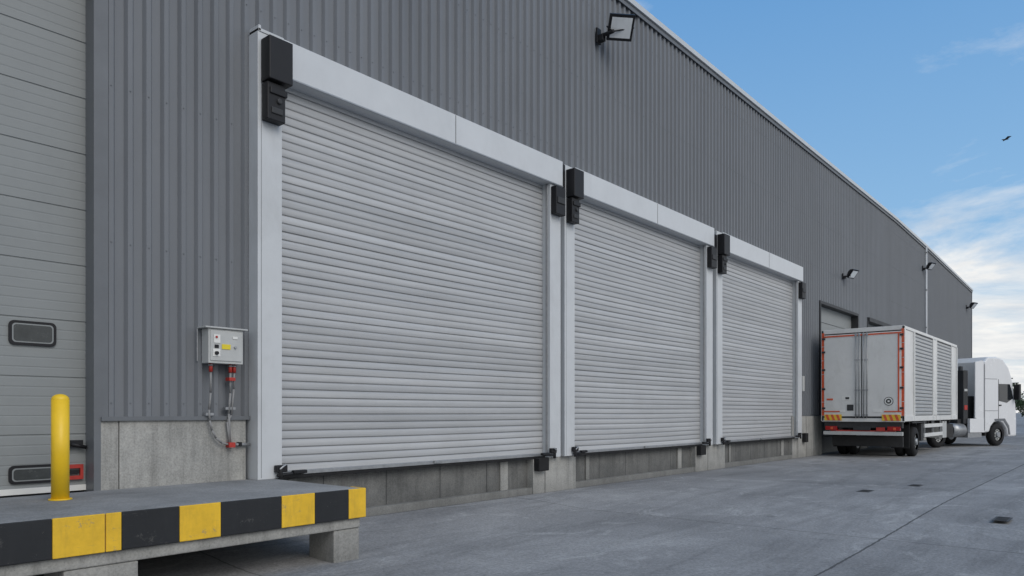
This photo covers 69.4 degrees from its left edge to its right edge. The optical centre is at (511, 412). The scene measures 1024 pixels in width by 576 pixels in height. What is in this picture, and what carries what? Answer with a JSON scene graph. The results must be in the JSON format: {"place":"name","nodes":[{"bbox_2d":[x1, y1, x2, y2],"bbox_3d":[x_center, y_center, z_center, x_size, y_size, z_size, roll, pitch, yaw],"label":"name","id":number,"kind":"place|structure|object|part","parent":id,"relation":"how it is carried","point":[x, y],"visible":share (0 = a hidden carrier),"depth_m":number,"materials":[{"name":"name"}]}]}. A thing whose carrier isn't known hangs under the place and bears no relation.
{"place":"outdoors","nodes":[
{"label":"outdoors","id":0,"kind":"place"},
{"bbox_2d":[0,0,85,489],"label":"sectional door","id":1,"kind":"structure","parent":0,"point":[42,161],"depth_m":7.70,"materials":[{"name":"grey metal"}]},
{"bbox_2d":[0,320,86,495],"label":"sectional door fittings","id":2,"kind":"object","parent":1,"relation":"attached to","point":[28,333],"visible":0.83,"depth_m":7.62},
{"bbox_2d":[34,413,1023,575],"bbox_3d":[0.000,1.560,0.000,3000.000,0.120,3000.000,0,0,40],"label":"ground","id":3,"kind":"structure","parent":0,"point":[817,515],"depth_m":9.98,"materials":[{"name":"concrete"}]},
{"bbox_2d":[0,420,246,497],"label":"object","id":4,"kind":"object","parent":3,"relation":"on","point":[83,490],"visible":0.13,"depth_m":7.99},
{"bbox_2d":[247,31,560,479],"bbox_3d":[-1.206,-1.930,11.644,0.251,5.580,6.320,0,0,40],"label":"roller door frame","id":5,"kind":"object","parent":4,"relation":"attached to","point":[264,439],"visible":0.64,"depth_m":9.29,"materials":[{"name":"white metal"}]},
{"bbox_2d":[282,88,542,470],"bbox_3d":[-1.250,-1.803,11.687,0.034,5.194,5.710,0,0,40],"label":"roller door curtain","id":6,"kind":"object","parent":5,"relation":"in","point":[412,300],"visible":0.95,"depth_m":11.17,"materials":[{"name":"white metal"}]},
{"bbox_2d":[261,34,564,479],"bbox_3d":[-1.028,-1.885,11.508,0.198,5.490,6.260,0,0,40],"label":"roller door hardware","id":7,"kind":"object","parent":5,"relation":"attached to","point":[276,66],"visible":0.98,"depth_m":9.19,"materials":[{"name":"black metal"}]},
{"bbox_2d":[282,39,562,186],"bbox_3d":[-1.058,-4.492,11.742,0.235,0.485,6.020,0,0,40],"label":"roller door header","id":8,"kind":"object","parent":5,"relation":"attached to","point":[317,76],"visible":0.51,"depth_m":11.11},
{"bbox_2d":[925,247,927,333],"bbox_3d":[22.114,-3.750,39.488,0.150,10.100,0.160,0,0,40],"label":"downpipe","id":9,"kind":"object","parent":4,"relation":"attached to","point":[926,289],"visible":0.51,"depth_m":39.43,"materials":[{"name":"metal"}]},
{"bbox_2d":[927,251,970,358],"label":"building wall","id":10,"kind":"structure","parent":4,"relation":"attached to","point":[948,301],"depth_m":44.46,"materials":[{"name":"grey metal"}]},
{"bbox_2d":[966,302,977,308],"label":"floodlight","id":11,"kind":"object","parent":10,"relation":"attached to","point":[972,305],"visible":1,"depth_m":48.94,"materials":[{"name":"black plastic"}]},
{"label":"cladding screws","id":12,"kind":"object","parent":4,"relation":"attached to","visible":0},
{"bbox_2d":[108,0,247,416],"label":"cladding","id":13,"kind":"structure","parent":12,"relation":"attached to","point":[177,180],"depth_m":8.61,"materials":[{"name":"grey paint"}]},
{"bbox_2d":[197,326,249,447],"bbox_3d":[-3.445,-0.291,8.940,0.210,1.442,0.660,0,0,40],"label":"electrical control box","id":14,"kind":"object","parent":13,"relation":"attached to","point":[222,345],"visible":1,"depth_m":8.85,"materials":[{"name":"metal"}]},
{"bbox_2d":[248,0,794,263],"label":"cladding over roller doors","id":15,"kind":"structure","parent":12,"relation":"attached to","point":[461,60],"depth_m":14.93,"materials":[{"name":"grey paint"}]},
{"bbox_2d":[596,13,635,44],"bbox_3d":[2.121,-7.861,15.145,0.779,0.486,0.457,0,0,-2],"label":"floodlight","id":16,"kind":"object","parent":15,"relation":"attached to","point":[620,27],"visible":1,"depth_m":15.10,"materials":[{"name":"black plastic"}]},
{"bbox_2d":[561,164,712,455],"bbox_3d":[2.994,-1.930,16.644,0.251,5.580,6.480,0,0,40],"label":"roller door frame","id":17,"kind":"object","parent":15,"relation":"attached to","point":[568,340],"visible":0.81,"depth_m":14.33,"materials":[{"name":"white metal"}]},
{"bbox_2d":[575,200,699,449],"bbox_3d":[2.937,-1.803,16.672,0.034,5.194,5.850,0,0,40],"label":"roller door curtain","id":18,"kind":"object","parent":17,"relation":"in","point":[637,334],"visible":0.96,"depth_m":16.37,"materials":[{"name":"white metal"}]},
{"bbox_2d":[566,168,716,456],"bbox_3d":[3.172,-1.885,16.508,0.198,5.490,6.420,0,0,40],"label":"roller door hardware","id":19,"kind":"object","parent":17,"relation":"attached to","point":[574,186],"visible":1,"depth_m":14.11,"materials":[{"name":"black metal"}]},
{"bbox_2d":[575,167,714,246],"bbox_3d":[3.139,-4.492,16.738,0.235,0.485,6.190,0,0,40],"label":"roller door header","id":20,"kind":"object","parent":17,"relation":"attached to","point":[604,194],"visible":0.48,"depth_m":16.32},
{"bbox_2d":[713,231,801,444],"bbox_3d":[7.307,-1.930,21.778,0.251,5.580,6.470,0,0,40],"label":"roller door frame","id":21,"kind":"object","parent":15,"relation":"attached to","point":[717,355],"visible":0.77,"depth_m":19.81,"materials":[{"name":"white metal"}]},
{"bbox_2d":[722,256,792,439],"bbox_3d":[7.260,-1.805,21.817,0.033,5.191,5.810,0,0,40],"label":"roller door curtain","id":22,"kind":"object","parent":21,"relation":"in","point":[757,362],"visible":0.91,"depth_m":21.67,"materials":[{"name":"grey metal"}]},
{"bbox_2d":[717,233,805,444],"bbox_3d":[7.484,-1.885,21.642,0.198,5.490,6.410,0,0,40],"label":"roller door hardware","id":23,"kind":"object","parent":21,"relation":"attached to","point":[723,246],"visible":1,"depth_m":19.25,"materials":[{"name":"black metal"}]},
{"bbox_2d":[722,232,802,281],"bbox_3d":[7.461,-4.492,21.884,0.235,0.485,6.150,0,0,40],"label":"roller door header","id":24,"kind":"object","parent":21,"relation":"attached to","point":[748,253],"visible":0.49,"depth_m":21.63},
{"bbox_2d":[250,24,804,390],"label":"header end fillers","id":25,"kind":"object","parent":12,"relation":"attached to","point":[255,29],"visible":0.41,"depth_m":14.02,"materials":[{"name":"black plastic"}]},
{"bbox_2d":[819,161,857,312],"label":"cladding over dock opening","id":26,"kind":"structure","parent":12,"relation":"attached to","point":[838,228],"depth_m":27.77,"materials":[{"name":"grey paint"}]},
{"bbox_2d":[842,269,858,279],"bbox_3d":[12.895,-5.245,28.154,0.478,0.355,0.440,0,0,-33],"label":"floodlight","id":27,"kind":"object","parent":26,"relation":"attached to","point":[852,273],"visible":1,"depth_m":28.08,"materials":[{"name":"black plastic"}]},
{"bbox_2d":[858,193,866,327],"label":"cladding pier","id":28,"kind":"structure","parent":12,"relation":"attached to","point":[862,255],"depth_m":30.37,"materials":[{"name":"grey paint"}]},
{"bbox_2d":[867,200,895,325],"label":"cladding over dock opening","id":29,"kind":"structure","parent":12,"relation":"attached to","point":[881,246],"depth_m":32.67,"materials":[{"name":"grey paint"}]},
{"bbox_2d":[896,223,924,332],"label":"cladding","id":30,"kind":"structure","parent":12,"relation":"attached to","point":[910,289],"depth_m":36.80,"materials":[{"name":"grey paint"}]},
{"bbox_2d":[922,262,935,270],"bbox_3d":[21.923,-7.649,38.861,0.529,0.392,0.486,0,0,-33],"label":"floodlight","id":31,"kind":"object","parent":30,"relation":"attached to","point":[930,265],"visible":1,"depth_m":38.78,"materials":[{"name":"black plastic"}]},
{"bbox_2d":[0,479,365,575],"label":"loading platform","id":32,"kind":"structure","parent":3,"relation":"on","point":[117,532],"depth_m":6.73,"materials":[{"name":"concrete"}]},
{"bbox_2d":[48,394,71,500],"bbox_3d":[-4.328,0.333,7.083,0.200,1.014,0.200,0,0,40],"label":"bollard","id":33,"kind":"object","parent":32,"relation":"on","point":[60,447],"visible":1,"depth_m":7.02,"materials":[{"name":"yellow metal"}]},
{"bbox_2d":[84,0,891,491],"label":"flashings","id":34,"kind":"object","parent":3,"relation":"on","point":[96,212],"visible":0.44,"depth_m":7.93,"materials":[{"name":"grey metal"}]},
{"bbox_2d":[101,416,925,516],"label":"concrete plinth","id":35,"kind":"structure","parent":3,"relation":"on","point":[136,454],"depth_m":11.52,"materials":[{"name":"grey concrete"}]},
{"bbox_2d":[534,433,807,470],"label":"dock bumpers","id":36,"kind":"object","parent":35,"relation":"attached to","point":[541,464],"visible":1,"depth_m":13.64,"materials":[{"name":"black rubber"}]},
{"bbox_2d":[821,307,875,452],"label":"dock doors","id":37,"kind":"structure","parent":3,"relation":"on","point":[832,320],"depth_m":27.90,"materials":[{"name":"grey metal"}]},
{"bbox_2d":[856,490,873,491],"bbox_3d":[6.708,1.494,14.034,0.220,0.009,0.400,0,0,40],"label":"drain cover","id":38,"kind":"object","parent":3,"relation":"on","point":[865,491],"visible":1,"depth_m":13.96,"materials":[{"name":"metal"}]},
{"bbox_2d":[821,325,1020,455],"bbox_3d":[16.415,-0.645,30.032,15.229,4.290,4.208,0,0,-43],"label":"articulated truck","id":39,"kind":"object","parent":3,"relation":"on","point":[902,390],"visible":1,"depth_m":25.05,"materials":[{"name":"white paint"}]},
{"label":"rear doors","id":40,"kind":"part","parent":39,"relation":"part of","materials":[{"name":"white paint"}]},
{"bbox_2d":[992,516,1011,521],"bbox_3d":[6.865,1.494,10.349,0.200,0.009,0.480,0,0,40],"label":"drain cover","id":41,"kind":"object","parent":3,"relation":"on","point":[999,518],"visible":1,"depth_m":10.29,"materials":[{"name":"metal"}]},
{"bbox_2d":[1012,384,1023,416],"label":"distant trees","id":42,"kind":"object","parent":3,"relation":"on","point":[1019,404],"visible":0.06,"depth_m":83.71,"materials":[{"name":"green plant"}]},
{"bbox_2d":[618,0,972,357],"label":"roof edge trim","id":43,"kind":"structure","parent":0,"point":[651,20],"depth_m":21.88,"materials":[{"name":"grey metal"}]},
{"bbox_2d":[795,142,818,414],"bbox_3d":[10.111,-4.450,25.280,0.045,9.100,2.480,0,0,40],"label":"cladding beside roller doors","id":44,"kind":"structure","parent":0,"point":[806,204],"depth_m":25.47,"materials":[{"name":"grey metal"}]},
{"bbox_2d":[635,0,1023,412],"label":"sky","id":45,"kind":"structure","parent":0,"point":[915,102],"materials":[{"name":"blue"}]}
]}

